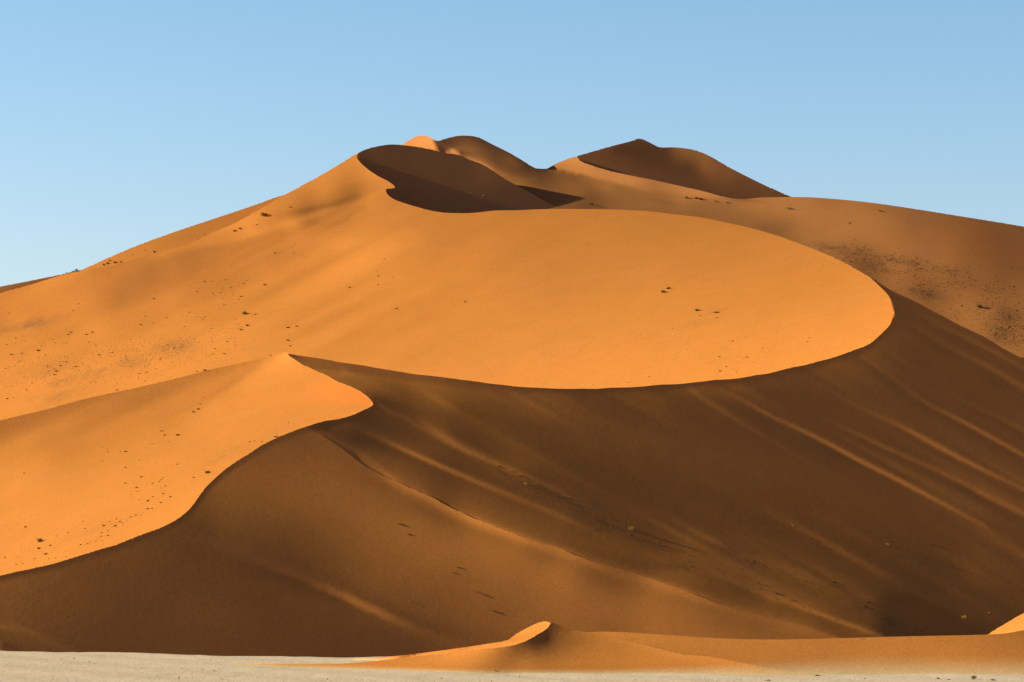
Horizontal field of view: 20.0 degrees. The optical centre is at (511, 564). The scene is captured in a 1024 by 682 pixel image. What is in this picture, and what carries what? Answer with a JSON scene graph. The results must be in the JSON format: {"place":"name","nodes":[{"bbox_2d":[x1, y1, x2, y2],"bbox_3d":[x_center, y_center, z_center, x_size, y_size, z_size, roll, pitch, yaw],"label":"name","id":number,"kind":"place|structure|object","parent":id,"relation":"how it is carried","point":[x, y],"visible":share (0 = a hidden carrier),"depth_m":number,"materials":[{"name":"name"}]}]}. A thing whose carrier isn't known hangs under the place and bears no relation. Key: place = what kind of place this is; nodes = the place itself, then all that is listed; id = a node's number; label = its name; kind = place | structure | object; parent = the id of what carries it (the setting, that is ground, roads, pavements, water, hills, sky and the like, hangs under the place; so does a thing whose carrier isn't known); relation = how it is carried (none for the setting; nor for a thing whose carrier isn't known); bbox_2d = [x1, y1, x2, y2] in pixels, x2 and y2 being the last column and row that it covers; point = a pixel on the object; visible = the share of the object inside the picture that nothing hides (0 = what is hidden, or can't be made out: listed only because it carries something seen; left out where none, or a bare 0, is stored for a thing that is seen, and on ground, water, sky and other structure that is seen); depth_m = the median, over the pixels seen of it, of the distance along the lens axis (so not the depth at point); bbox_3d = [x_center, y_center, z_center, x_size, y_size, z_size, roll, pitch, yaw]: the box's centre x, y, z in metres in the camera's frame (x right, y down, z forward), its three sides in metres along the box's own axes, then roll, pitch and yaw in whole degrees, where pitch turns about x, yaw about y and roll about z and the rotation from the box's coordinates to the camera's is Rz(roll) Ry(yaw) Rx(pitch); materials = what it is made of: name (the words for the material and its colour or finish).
{"place":"outdoors","nodes":[
{"label":"outdoors","id":0,"kind":"place"},
{"bbox_2d":[0,270,79,292],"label":"dune","id":1,"kind":"structure","parent":0,"point":[11,287],"depth_m":792.89,"materials":[{"name":"orange sand"}]},
{"bbox_2d":[80,195,282,270],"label":"dune","id":2,"kind":"structure","parent":0,"point":[183,237],"depth_m":755.47,"materials":[{"name":"orange sand"}]},
{"bbox_2d":[0,352,372,575],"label":"dune","id":3,"kind":"structure","parent":0,"point":[63,471],"depth_m":490.40,"materials":[{"name":"orange sand"}]},
{"bbox_2d":[0,427,838,657],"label":"dune","id":4,"kind":"structure","parent":0,"point":[299,543],"depth_m":415.13,"materials":[{"name":"brown sand"}]},
{"bbox_2d":[339,621,549,660],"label":"dune","id":5,"kind":"structure","parent":0,"point":[528,633],"depth_m":312.29,"materials":[{"name":"orange sand"}]},
{"bbox_2d":[0,153,893,419],"bbox_3d":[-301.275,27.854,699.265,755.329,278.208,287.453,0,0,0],"label":"dune","id":6,"kind":"structure","parent":0,"point":[550,296],"depth_m":680.91,"materials":[{"name":"orange sand"}]},
{"bbox_2d":[358,144,555,212],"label":"dune","id":7,"kind":"structure","parent":0,"point":[429,179],"depth_m":785.28,"materials":[{"name":"brown sand"}]},
{"bbox_2d":[0,651,1023,681],"bbox_3d":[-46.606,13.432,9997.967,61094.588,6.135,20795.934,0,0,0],"label":"ground","id":8,"kind":"structure","parent":0,"point":[99,667],"depth_m":278.19,"materials":[{"name":"beige sand"}]},
{"bbox_2d":[3,654,972,681],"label":"pebbles","id":9,"kind":"object","parent":8,"relation":"on","point":[327,678],"visible":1,"depth_m":270.59,"materials":[{"name":"stone"}]},
{"bbox_2d":[0,0,1023,286],"label":"sky","id":10,"kind":"structure","parent":0,"point":[125,124],"materials":[{"name":"blue"}]},
{"bbox_2d":[228,623,831,675],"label":"dune","id":11,"kind":"structure","parent":0,"point":[555,648],"depth_m":286.34,"materials":[{"name":"orange sand"}]},
{"bbox_2d":[287,277,1023,637],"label":"dune","id":12,"kind":"structure","parent":0,"point":[881,477],"depth_m":482.66,"materials":[{"name":"brown sand"}]},
{"bbox_2d":[577,139,789,198],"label":"dune","id":13,"kind":"structure","parent":0,"point":[687,168],"depth_m":841.81,"materials":[{"name":"brown sand"}]},
{"bbox_2d":[402,136,1023,359],"bbox_3d":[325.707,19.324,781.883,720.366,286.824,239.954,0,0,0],"label":"dune","id":14,"kind":"structure","parent":0,"point":[951,243],"depth_m":781.57,"materials":[{"name":"orange sand"}]},
{"bbox_2d":[499,236,1023,637],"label":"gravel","id":15,"kind":"structure","parent":14,"relation":"on","point":[896,298],"depth_m":736.19,"materials":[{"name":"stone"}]},
{"bbox_2d":[588,630,1023,674],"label":"dune","id":16,"kind":"structure","parent":0,"point":[999,654],"depth_m":285.61,"materials":[{"name":"orange sand"}]},
{"bbox_2d":[990,613,1023,633],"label":"dune","id":17,"kind":"structure","parent":0,"point":[1015,624],"depth_m":369.89,"materials":[{"name":"orange sand"}]}
]}

